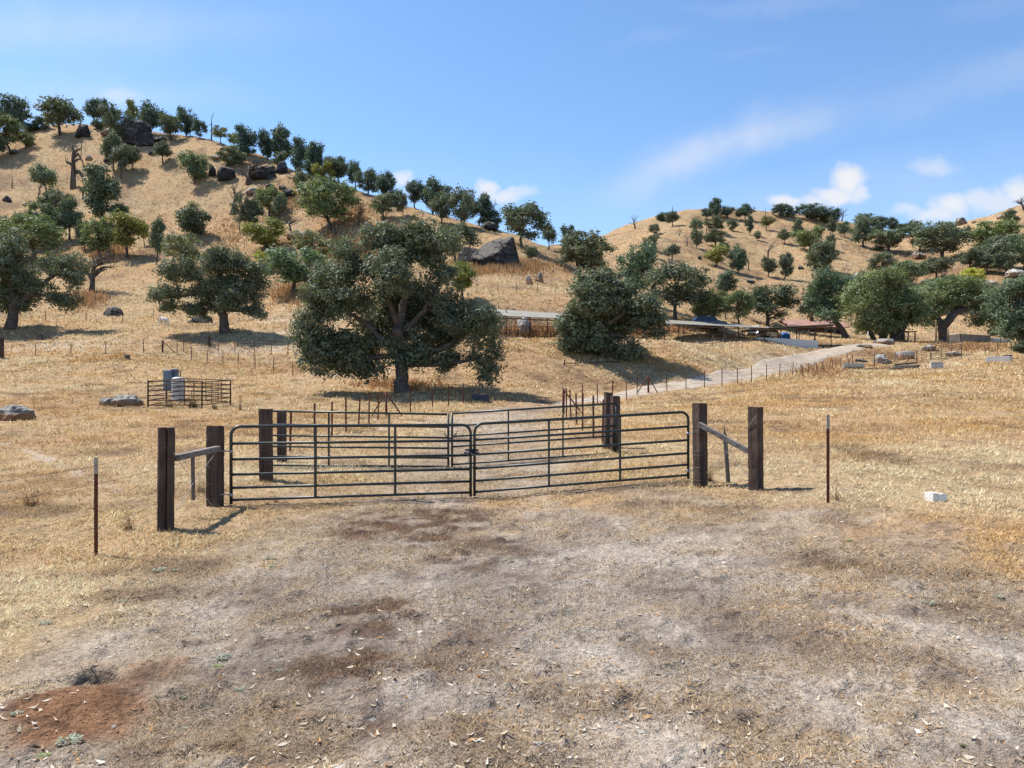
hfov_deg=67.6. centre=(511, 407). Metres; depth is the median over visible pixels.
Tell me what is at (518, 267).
tall dry weeds
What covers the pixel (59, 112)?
oak tree
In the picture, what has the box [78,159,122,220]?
oak tree
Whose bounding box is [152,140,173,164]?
oak tree
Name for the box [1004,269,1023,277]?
boulder
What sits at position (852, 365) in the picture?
metal trough
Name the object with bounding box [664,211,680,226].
oak tree
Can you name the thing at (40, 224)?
oak tree
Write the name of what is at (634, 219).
dead tree
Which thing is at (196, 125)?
oak tree
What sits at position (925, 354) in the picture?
corral fence
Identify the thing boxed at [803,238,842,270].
oak shrub
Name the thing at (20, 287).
oak tree
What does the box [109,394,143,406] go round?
boulder
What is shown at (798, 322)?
ranch house
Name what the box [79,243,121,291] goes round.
dead tree
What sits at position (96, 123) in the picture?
oak shrub
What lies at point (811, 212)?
oak tree
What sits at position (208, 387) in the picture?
pen fence
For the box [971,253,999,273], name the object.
oak tree
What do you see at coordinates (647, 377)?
brace post
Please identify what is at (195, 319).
boulder
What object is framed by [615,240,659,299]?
oak tree
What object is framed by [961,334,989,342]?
steel wall
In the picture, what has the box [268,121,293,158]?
oak tree
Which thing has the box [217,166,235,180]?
boulder
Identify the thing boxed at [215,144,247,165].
oak shrub
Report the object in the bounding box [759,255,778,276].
oak tree
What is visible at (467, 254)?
boulder
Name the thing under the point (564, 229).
oak tree
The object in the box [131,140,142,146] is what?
boulder
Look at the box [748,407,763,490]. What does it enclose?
timber post
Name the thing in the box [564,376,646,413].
wire fence
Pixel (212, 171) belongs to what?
boulder
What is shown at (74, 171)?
tree snag
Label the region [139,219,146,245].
dead tree
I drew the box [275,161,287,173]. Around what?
boulder
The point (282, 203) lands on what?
oak tree
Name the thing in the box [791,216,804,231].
oak tree
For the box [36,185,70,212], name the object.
oak tree
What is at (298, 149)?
oak tree
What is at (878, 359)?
boulder
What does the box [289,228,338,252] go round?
oak tree
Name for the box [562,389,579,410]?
brace post
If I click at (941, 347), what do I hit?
pipe gate
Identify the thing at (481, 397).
stock trough
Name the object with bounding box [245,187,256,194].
boulder
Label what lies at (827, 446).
wire fence
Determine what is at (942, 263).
oak tree
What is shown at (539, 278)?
boulder
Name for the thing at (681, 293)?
oak tree
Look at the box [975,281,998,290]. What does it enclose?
oak tree
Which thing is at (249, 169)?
dead tree
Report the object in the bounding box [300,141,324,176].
oak tree
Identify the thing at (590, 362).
pipe rail
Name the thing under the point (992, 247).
oak tree
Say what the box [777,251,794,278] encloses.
oak tree
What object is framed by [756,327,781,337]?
parked car
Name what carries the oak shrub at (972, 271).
on the ground at (110, 702)
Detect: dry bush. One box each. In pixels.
[12,484,53,506]
[117,508,139,530]
[179,385,206,406]
[195,466,205,492]
[205,389,225,408]
[238,390,243,409]
[708,463,716,480]
[831,476,841,499]
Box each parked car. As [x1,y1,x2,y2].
[691,316,726,329]
[748,326,760,335]
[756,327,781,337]
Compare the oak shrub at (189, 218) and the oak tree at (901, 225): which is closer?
the oak shrub at (189, 218)
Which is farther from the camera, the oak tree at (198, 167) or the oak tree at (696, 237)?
the oak tree at (696, 237)
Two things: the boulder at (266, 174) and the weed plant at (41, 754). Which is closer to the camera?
the weed plant at (41, 754)
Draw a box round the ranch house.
[779,317,848,334]
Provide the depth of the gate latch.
13.45 m
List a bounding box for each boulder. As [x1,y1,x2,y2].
[0,405,35,420]
[2,196,11,201]
[9,150,17,154]
[75,124,89,137]
[99,398,110,405]
[100,128,109,135]
[103,306,123,316]
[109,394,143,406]
[121,119,154,145]
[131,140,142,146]
[154,136,165,141]
[191,315,212,322]
[208,165,215,175]
[211,154,219,159]
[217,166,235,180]
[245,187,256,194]
[250,166,275,179]
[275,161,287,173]
[279,185,286,189]
[282,188,294,196]
[286,232,313,240]
[457,247,477,264]
[471,236,519,266]
[481,221,497,230]
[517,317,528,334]
[525,276,532,285]
[535,273,543,282]
[855,358,866,361]
[856,344,871,346]
[873,338,894,344]
[873,354,886,362]
[894,351,914,359]
[911,252,926,258]
[921,345,936,350]
[945,351,960,355]
[956,217,966,224]
[987,280,998,285]
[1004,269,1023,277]
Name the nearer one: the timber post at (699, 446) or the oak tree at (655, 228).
the timber post at (699, 446)
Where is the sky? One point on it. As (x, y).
(600, 114)
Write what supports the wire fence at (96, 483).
on the ground at (110, 702)
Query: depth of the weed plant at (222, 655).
5.27 m
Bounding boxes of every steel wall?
[949,334,960,341]
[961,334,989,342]
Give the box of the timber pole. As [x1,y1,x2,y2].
[935,320,936,340]
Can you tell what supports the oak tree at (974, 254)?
on the ground at (110, 702)
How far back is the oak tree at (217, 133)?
190.25 m
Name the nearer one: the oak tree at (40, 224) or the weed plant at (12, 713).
the weed plant at (12, 713)
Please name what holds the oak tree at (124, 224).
on the ground at (110, 702)
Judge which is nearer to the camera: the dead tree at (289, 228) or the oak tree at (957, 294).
the oak tree at (957, 294)
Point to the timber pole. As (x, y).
(936, 330)
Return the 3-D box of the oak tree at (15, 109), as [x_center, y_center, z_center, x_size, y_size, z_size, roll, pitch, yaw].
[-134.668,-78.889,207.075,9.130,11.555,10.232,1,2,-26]
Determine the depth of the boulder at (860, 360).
79.77 m
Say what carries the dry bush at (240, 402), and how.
on the ground at (110, 702)
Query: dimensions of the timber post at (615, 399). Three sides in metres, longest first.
1.526 x 0.200 x 0.172 m
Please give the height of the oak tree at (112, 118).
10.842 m
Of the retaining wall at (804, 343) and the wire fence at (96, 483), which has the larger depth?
the retaining wall at (804, 343)
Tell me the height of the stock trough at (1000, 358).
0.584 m
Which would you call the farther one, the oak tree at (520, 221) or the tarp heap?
the oak tree at (520, 221)
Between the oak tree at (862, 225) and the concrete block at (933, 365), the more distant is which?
the oak tree at (862, 225)
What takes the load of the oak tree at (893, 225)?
on the ground at (110, 702)
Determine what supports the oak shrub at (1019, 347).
on the ground at (110, 702)
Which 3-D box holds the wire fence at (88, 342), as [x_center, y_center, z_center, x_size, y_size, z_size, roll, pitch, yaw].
[-35.355,-4.763,62.287,12.405,1.872,2.186,0,0,-10]
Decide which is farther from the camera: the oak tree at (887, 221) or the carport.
the oak tree at (887, 221)
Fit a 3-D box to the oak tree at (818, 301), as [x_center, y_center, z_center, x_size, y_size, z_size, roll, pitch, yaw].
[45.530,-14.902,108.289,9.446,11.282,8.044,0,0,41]
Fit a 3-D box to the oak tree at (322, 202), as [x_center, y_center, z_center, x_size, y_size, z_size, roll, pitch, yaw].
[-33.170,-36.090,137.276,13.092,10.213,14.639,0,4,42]
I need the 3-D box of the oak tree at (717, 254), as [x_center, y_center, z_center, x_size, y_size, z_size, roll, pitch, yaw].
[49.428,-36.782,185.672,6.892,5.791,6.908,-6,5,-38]
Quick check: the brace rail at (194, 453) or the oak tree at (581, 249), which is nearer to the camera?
the brace rail at (194, 453)
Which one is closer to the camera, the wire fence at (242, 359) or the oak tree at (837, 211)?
the wire fence at (242, 359)
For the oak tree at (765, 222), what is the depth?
270.23 m
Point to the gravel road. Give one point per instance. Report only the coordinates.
(787, 360)
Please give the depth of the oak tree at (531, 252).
113.94 m
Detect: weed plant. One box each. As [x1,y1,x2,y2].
[10,710,24,715]
[35,751,50,758]
[55,732,83,745]
[152,567,165,571]
[216,653,231,658]
[919,599,935,604]
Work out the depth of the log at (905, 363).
76.30 m
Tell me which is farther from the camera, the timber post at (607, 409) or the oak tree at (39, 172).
the oak tree at (39, 172)
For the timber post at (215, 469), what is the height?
1.461 m
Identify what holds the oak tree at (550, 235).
on the ground at (110, 702)
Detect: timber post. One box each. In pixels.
[0,337,3,358]
[157,427,174,532]
[205,426,224,506]
[207,336,210,345]
[258,408,272,481]
[277,412,286,462]
[603,392,612,448]
[610,396,619,451]
[692,403,707,487]
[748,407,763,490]
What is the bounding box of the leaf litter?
[0,521,1023,767]
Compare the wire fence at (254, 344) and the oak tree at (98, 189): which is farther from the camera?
the oak tree at (98, 189)
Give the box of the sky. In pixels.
[0,0,1023,245]
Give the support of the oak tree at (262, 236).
on the ground at (110, 702)
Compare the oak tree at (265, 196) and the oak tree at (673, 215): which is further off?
the oak tree at (673, 215)
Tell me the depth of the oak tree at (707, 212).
283.34 m
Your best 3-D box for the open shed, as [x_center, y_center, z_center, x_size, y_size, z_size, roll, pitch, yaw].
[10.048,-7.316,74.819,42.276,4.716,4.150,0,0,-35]
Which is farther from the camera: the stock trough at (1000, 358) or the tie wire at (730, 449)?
the stock trough at (1000, 358)
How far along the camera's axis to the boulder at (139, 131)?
188.46 m
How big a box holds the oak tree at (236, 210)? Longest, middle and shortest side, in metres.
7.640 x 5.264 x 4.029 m
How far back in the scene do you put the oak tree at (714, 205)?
287.09 m
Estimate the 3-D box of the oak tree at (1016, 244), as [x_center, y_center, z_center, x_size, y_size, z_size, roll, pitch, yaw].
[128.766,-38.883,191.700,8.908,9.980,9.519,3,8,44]
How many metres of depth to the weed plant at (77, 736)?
3.90 m
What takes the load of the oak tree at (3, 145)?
on the ground at (110, 702)
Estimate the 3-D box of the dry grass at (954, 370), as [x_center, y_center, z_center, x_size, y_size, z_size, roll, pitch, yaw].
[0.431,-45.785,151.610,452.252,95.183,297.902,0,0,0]
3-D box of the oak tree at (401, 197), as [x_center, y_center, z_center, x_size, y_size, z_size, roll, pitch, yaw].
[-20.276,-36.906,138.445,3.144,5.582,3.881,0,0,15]
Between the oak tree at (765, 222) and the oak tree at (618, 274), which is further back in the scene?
the oak tree at (765, 222)
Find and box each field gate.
[219,424,471,503]
[273,410,448,466]
[451,403,616,467]
[473,411,692,495]
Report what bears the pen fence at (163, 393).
on the ground at (110, 702)
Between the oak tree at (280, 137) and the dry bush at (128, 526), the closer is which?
the dry bush at (128, 526)
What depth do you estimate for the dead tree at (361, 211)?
136.95 m
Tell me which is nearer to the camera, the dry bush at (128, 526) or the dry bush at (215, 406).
the dry bush at (128, 526)
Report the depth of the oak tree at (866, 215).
302.33 m
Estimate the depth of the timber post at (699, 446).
13.75 m
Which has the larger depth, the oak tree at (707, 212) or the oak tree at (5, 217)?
the oak tree at (707, 212)
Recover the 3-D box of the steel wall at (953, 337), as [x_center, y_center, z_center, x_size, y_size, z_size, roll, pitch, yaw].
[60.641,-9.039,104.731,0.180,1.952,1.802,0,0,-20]
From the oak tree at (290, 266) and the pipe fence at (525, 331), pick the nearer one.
the pipe fence at (525, 331)
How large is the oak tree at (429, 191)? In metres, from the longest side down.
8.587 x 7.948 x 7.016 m
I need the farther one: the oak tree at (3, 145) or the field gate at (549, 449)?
the oak tree at (3, 145)
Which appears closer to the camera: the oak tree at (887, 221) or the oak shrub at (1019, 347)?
the oak shrub at (1019, 347)
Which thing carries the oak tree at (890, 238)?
on the ground at (110, 702)
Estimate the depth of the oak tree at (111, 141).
175.34 m
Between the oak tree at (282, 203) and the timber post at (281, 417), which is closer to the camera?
the timber post at (281, 417)
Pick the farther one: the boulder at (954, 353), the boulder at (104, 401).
the boulder at (954, 353)
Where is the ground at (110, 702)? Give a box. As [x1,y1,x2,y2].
[0,124,1023,767]
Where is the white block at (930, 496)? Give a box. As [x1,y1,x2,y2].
[924,492,946,501]
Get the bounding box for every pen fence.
[147,378,181,407]
[147,380,202,406]
[183,378,230,404]
[201,380,229,406]
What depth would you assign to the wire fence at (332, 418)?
25.59 m
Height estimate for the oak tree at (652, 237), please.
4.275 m
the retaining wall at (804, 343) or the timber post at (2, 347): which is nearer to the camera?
the timber post at (2, 347)
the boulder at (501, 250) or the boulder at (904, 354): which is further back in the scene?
the boulder at (501, 250)
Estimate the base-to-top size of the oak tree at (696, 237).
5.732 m
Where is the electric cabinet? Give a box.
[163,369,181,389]
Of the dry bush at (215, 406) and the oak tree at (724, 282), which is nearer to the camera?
the dry bush at (215, 406)
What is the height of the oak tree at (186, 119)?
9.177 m
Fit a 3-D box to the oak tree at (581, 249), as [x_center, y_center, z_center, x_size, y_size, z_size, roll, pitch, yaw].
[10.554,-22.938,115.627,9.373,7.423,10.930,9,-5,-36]
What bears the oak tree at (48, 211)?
on the ground at (110, 702)
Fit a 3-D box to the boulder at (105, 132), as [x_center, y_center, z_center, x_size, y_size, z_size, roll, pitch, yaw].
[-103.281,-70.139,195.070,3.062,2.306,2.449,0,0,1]
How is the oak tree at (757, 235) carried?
on the ground at (110, 702)
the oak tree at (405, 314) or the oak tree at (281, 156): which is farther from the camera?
the oak tree at (281, 156)
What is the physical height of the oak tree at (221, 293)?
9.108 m
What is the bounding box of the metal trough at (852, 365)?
[842,363,864,368]
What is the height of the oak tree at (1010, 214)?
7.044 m
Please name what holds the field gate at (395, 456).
attached to the timber post at (215, 469)
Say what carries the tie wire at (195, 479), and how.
attached to the timber post at (165, 478)
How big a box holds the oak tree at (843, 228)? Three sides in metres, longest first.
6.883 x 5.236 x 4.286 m
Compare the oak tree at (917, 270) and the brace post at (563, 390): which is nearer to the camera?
the brace post at (563, 390)
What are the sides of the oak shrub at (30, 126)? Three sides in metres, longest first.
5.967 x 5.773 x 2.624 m
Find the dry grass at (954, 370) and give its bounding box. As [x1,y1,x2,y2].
[0,124,1023,767]
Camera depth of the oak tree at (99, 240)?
128.03 m
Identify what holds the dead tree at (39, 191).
on the ground at (110, 702)
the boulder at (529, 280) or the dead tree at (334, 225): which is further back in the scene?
the dead tree at (334, 225)
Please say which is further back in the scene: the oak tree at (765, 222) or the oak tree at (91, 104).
the oak tree at (765, 222)
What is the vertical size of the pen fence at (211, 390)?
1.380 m
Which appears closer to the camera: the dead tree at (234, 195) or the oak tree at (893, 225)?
the dead tree at (234, 195)
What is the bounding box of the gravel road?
[540,343,890,404]
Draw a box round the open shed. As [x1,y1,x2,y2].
[437,309,764,340]
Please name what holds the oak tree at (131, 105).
on the ground at (110, 702)
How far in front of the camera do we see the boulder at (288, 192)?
157.07 m
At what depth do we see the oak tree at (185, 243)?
119.11 m
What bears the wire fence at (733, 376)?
on the ground at (110, 702)
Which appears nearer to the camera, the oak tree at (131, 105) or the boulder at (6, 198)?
the boulder at (6, 198)
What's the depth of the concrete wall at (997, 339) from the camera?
110.98 m
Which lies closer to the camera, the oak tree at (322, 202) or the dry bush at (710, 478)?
the dry bush at (710, 478)
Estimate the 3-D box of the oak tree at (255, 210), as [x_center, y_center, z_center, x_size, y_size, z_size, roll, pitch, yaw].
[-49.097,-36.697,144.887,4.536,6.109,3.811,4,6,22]
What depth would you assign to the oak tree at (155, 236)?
123.39 m
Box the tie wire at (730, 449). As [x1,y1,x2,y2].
[706,417,754,475]
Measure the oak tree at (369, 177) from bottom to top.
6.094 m
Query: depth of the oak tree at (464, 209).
132.00 m
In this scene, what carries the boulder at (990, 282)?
on the ground at (110, 702)
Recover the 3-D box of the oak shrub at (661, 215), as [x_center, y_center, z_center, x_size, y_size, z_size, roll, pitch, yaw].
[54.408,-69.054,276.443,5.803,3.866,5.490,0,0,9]
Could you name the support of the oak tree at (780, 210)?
on the ground at (110, 702)
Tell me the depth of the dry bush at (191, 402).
34.06 m
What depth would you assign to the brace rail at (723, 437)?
13.34 m
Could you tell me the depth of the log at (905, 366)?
75.39 m
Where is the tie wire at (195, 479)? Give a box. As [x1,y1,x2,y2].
[172,452,215,510]
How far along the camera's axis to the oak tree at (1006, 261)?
189.71 m
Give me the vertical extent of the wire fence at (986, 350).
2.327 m
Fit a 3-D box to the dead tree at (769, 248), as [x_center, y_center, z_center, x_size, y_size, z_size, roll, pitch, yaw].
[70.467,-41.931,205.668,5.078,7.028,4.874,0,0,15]
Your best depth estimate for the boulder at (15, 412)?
27.43 m
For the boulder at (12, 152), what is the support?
on the ground at (110, 702)
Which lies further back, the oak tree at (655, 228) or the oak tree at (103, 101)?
the oak tree at (655, 228)
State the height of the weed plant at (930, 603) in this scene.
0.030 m
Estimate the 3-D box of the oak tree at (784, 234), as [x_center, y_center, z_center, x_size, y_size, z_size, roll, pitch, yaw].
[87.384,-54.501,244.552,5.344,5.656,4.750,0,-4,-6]
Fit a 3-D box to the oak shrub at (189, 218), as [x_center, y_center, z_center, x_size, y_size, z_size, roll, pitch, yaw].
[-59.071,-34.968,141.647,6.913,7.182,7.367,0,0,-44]
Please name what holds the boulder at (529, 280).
on the ground at (110, 702)
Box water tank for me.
[171,377,184,401]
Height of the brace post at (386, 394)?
1.250 m
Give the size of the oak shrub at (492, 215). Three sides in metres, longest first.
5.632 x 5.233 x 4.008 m
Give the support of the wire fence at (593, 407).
on the ground at (110, 702)
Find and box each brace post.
[372,392,402,415]
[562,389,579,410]
[638,375,656,392]
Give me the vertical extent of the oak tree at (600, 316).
7.488 m
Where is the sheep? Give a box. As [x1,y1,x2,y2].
[158,317,168,325]
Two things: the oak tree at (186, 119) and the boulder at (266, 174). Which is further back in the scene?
the oak tree at (186, 119)
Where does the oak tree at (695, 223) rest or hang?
on the ground at (110, 702)
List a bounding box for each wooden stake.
[191,457,194,499]
[723,427,729,482]
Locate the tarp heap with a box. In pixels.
[781,332,790,338]
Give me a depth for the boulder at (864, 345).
87.09 m
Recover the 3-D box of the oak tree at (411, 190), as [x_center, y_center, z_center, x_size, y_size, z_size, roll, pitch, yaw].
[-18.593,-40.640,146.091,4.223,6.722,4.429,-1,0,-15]
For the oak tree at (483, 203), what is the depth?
138.26 m
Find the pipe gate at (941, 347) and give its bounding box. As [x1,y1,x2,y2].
[931,340,961,358]
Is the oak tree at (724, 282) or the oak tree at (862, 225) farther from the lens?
the oak tree at (862, 225)
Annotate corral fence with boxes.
[874,352,894,365]
[899,350,916,362]
[917,349,930,360]
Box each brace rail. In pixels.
[175,446,220,460]
[697,422,747,453]
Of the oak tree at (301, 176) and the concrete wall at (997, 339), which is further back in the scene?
the oak tree at (301, 176)
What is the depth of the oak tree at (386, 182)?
148.82 m
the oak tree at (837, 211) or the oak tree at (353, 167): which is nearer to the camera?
the oak tree at (353, 167)
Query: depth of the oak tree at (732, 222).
254.30 m
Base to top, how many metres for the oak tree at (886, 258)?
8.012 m
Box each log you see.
[889,366,918,369]
[892,365,920,367]
[894,362,916,365]
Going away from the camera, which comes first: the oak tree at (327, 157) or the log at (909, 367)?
the log at (909, 367)
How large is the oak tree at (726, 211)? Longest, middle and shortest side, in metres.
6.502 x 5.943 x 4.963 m
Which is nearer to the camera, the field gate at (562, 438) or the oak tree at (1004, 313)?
the field gate at (562, 438)
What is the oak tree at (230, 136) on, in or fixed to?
on the ground at (110, 702)
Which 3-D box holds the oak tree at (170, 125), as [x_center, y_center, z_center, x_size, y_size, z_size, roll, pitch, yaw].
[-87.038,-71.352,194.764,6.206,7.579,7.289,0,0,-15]
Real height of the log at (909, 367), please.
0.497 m
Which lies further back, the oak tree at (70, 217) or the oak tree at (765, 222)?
the oak tree at (765, 222)
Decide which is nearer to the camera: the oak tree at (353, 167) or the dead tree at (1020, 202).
the oak tree at (353, 167)
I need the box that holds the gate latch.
[464,449,478,460]
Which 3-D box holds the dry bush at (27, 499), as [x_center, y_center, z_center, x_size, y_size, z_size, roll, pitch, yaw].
[-8.013,1.516,12.720,0.830,0.484,0.963,0,0,41]
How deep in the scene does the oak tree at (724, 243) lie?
202.78 m
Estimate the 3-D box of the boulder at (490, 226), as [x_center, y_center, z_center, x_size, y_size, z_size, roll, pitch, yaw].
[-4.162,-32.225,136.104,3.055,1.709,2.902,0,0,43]
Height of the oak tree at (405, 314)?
11.091 m
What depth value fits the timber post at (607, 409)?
19.43 m
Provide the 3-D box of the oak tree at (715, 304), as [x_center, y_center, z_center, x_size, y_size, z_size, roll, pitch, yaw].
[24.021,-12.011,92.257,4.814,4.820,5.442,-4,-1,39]
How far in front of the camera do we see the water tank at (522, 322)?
74.05 m
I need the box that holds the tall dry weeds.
[52,187,1012,390]
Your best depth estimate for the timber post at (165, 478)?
10.32 m
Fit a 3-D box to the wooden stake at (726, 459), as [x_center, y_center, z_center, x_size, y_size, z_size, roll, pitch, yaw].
[3.989,0.973,14.200,0.150,1.242,0.040,0,0,0]
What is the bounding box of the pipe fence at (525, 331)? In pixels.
[497,326,747,343]
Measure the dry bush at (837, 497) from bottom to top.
0.427 m
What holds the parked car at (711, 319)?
on the ground at (110, 702)
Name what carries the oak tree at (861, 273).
on the ground at (110, 702)
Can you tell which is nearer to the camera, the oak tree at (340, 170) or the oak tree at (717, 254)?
the oak tree at (340, 170)
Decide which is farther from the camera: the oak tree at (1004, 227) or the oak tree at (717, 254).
the oak tree at (1004, 227)
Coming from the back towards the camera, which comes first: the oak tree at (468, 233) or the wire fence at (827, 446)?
the oak tree at (468, 233)
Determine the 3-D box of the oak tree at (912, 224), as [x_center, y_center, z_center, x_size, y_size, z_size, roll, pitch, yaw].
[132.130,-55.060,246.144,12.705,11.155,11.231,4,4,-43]
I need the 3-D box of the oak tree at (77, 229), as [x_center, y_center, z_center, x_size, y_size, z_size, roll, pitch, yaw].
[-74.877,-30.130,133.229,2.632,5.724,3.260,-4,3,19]
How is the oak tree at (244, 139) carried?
on the ground at (110, 702)
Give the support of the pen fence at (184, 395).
on the ground at (110, 702)
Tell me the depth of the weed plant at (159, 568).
8.06 m
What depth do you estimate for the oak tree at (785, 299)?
111.21 m
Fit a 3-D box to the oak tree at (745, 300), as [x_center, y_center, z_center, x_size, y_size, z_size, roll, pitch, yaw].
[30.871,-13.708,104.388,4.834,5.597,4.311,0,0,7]
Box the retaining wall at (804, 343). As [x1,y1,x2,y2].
[754,337,817,347]
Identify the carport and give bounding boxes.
[740,324,833,345]
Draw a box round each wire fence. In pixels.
[0,440,209,555]
[4,340,160,355]
[45,309,153,321]
[163,339,383,379]
[183,340,287,354]
[289,391,386,451]
[387,382,479,414]
[562,387,603,443]
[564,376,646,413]
[648,362,793,389]
[705,415,1023,511]
[801,353,848,375]
[961,342,1011,358]
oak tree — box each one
[0,92,32,124]
[0,113,27,151]
[0,137,9,152]
[0,212,19,230]
[0,213,69,260]
[0,227,96,329]
[13,198,68,246]
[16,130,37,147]
[27,160,59,192]
[30,94,84,135]
[31,115,51,129]
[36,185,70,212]
[56,193,85,239]
[73,218,89,248]
[77,215,116,256]
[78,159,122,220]
[81,97,102,124]
[96,102,133,137]
[98,129,122,170]
[99,97,108,114]
[104,208,150,257]
[107,143,132,178]
[108,202,129,215]
[125,97,138,119]
[125,144,142,170]
[134,99,168,128]
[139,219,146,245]
[142,242,275,334]
[147,213,166,263]
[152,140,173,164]
[156,113,183,140]
[159,231,203,267]
[175,147,214,184]
[176,105,198,135]
[190,118,207,138]
[211,125,227,142]
[227,132,237,145]
[228,191,251,229]
[231,122,258,156]
[238,216,287,251]
[240,197,266,224]
[252,249,268,261]
[253,184,287,216]
[256,126,274,158]
[257,243,333,292]
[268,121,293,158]
[269,150,289,164]
[271,192,287,221]
[284,208,515,393]
[287,167,313,193]
[288,135,309,171]
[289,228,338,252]
[292,174,364,231]
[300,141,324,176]
[310,159,335,179]
[322,155,345,178]
[324,155,349,182]
[346,158,362,189]
[352,166,378,193]
[367,191,401,219]
[375,169,396,203]
[390,189,408,216]
[405,178,423,207]
[416,175,453,214]
[426,190,453,223]
[438,220,483,260]
[446,183,476,222]
[447,258,478,301]
[471,192,498,225]
[498,200,554,247]
[524,246,538,258]
[541,222,557,249]
[550,265,670,362]
[554,226,618,276]
[559,223,578,252]
[586,265,627,281]
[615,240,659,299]
[639,258,715,319]
[641,234,660,246]
[648,223,659,234]
[662,243,681,259]
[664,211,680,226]
[688,217,703,230]
[688,289,709,316]
[689,229,703,247]
[693,287,734,318]
[701,208,712,218]
[701,216,725,229]
[702,228,727,244]
[702,244,729,266]
[708,196,722,215]
[715,268,739,292]
[718,241,730,247]
[719,205,735,217]
[722,286,758,324]
[726,218,739,231]
[728,243,748,273]
[734,201,755,218]
[738,283,802,326]
[744,214,754,234]
[754,231,761,239]
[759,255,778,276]
[760,215,776,230]
[771,203,791,217]
[777,228,790,244]
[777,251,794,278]
[785,205,798,217]
[789,224,827,251]
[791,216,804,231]
[793,263,857,338]
[796,203,829,220]
[818,206,842,222]
[826,215,835,235]
[826,233,836,243]
[830,263,936,340]
[836,221,851,236]
[848,214,883,246]
[852,213,879,226]
[854,268,871,279]
[864,226,910,252]
[865,250,898,271]
[873,215,891,230]
[887,215,899,229]
[892,258,931,283]
[895,222,909,229]
[905,219,940,251]
[909,220,977,257]
[909,275,985,296]
[918,272,1013,341]
[924,254,956,278]
[957,245,983,267]
[967,233,1015,266]
[968,216,1023,246]
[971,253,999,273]
[973,270,1023,345]
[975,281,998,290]
[990,251,1022,272]
[1001,208,1023,221]
[1006,234,1023,269]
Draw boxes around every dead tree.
[36,177,45,202]
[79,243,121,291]
[228,178,249,214]
[233,154,275,184]
[285,215,303,233]
[324,216,341,234]
[355,200,367,225]
[578,258,598,273]
[630,215,638,228]
[765,239,783,258]
[1014,196,1023,209]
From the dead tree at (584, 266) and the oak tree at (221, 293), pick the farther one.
the dead tree at (584, 266)
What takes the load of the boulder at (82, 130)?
on the ground at (110, 702)
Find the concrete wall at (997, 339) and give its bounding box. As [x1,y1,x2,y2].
[990,338,1010,341]
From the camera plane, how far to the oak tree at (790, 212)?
295.20 m
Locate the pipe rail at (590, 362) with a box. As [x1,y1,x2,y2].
[564,357,618,365]
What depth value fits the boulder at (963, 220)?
298.62 m
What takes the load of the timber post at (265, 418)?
on the ground at (110, 702)
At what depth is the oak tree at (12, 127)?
187.72 m
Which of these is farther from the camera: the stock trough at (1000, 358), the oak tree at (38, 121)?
the oak tree at (38, 121)
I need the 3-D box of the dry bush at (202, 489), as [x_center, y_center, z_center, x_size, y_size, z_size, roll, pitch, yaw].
[-5.609,1.260,13.840,0.628,0.574,0.645,0,0,-33]
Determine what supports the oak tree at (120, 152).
on the ground at (110, 702)
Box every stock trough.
[472,394,488,402]
[986,356,1011,361]
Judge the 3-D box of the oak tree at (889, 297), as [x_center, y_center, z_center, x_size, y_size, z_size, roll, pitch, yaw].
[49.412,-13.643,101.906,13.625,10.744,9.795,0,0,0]
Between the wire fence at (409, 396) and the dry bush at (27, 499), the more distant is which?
the wire fence at (409, 396)
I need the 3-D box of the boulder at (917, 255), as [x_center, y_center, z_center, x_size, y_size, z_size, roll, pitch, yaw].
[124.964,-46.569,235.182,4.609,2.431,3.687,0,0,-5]
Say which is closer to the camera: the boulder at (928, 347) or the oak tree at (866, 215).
the boulder at (928, 347)
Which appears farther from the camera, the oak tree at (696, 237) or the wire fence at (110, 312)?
the oak tree at (696, 237)
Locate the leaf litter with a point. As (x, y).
(536, 701)
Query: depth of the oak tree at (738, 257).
183.88 m
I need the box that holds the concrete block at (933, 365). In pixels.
[930,362,942,368]
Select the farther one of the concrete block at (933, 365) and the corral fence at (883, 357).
the corral fence at (883, 357)
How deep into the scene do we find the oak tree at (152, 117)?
197.80 m
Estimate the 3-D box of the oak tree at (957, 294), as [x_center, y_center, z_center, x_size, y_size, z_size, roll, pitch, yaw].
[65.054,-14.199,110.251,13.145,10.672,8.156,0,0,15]
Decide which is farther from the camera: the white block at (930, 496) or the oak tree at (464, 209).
the oak tree at (464, 209)
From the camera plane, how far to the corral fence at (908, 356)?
79.19 m
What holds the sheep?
on the ground at (110, 702)
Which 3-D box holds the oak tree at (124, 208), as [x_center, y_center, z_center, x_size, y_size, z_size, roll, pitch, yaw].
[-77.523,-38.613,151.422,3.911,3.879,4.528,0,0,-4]
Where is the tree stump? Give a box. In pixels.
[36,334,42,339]
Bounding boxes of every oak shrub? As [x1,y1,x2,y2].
[21,121,39,131]
[88,118,104,128]
[174,200,215,235]
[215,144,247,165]
[475,209,503,228]
[655,211,667,220]
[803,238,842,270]
[960,267,986,280]
[1011,342,1023,352]
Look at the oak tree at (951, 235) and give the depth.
222.77 m
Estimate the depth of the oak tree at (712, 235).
213.45 m

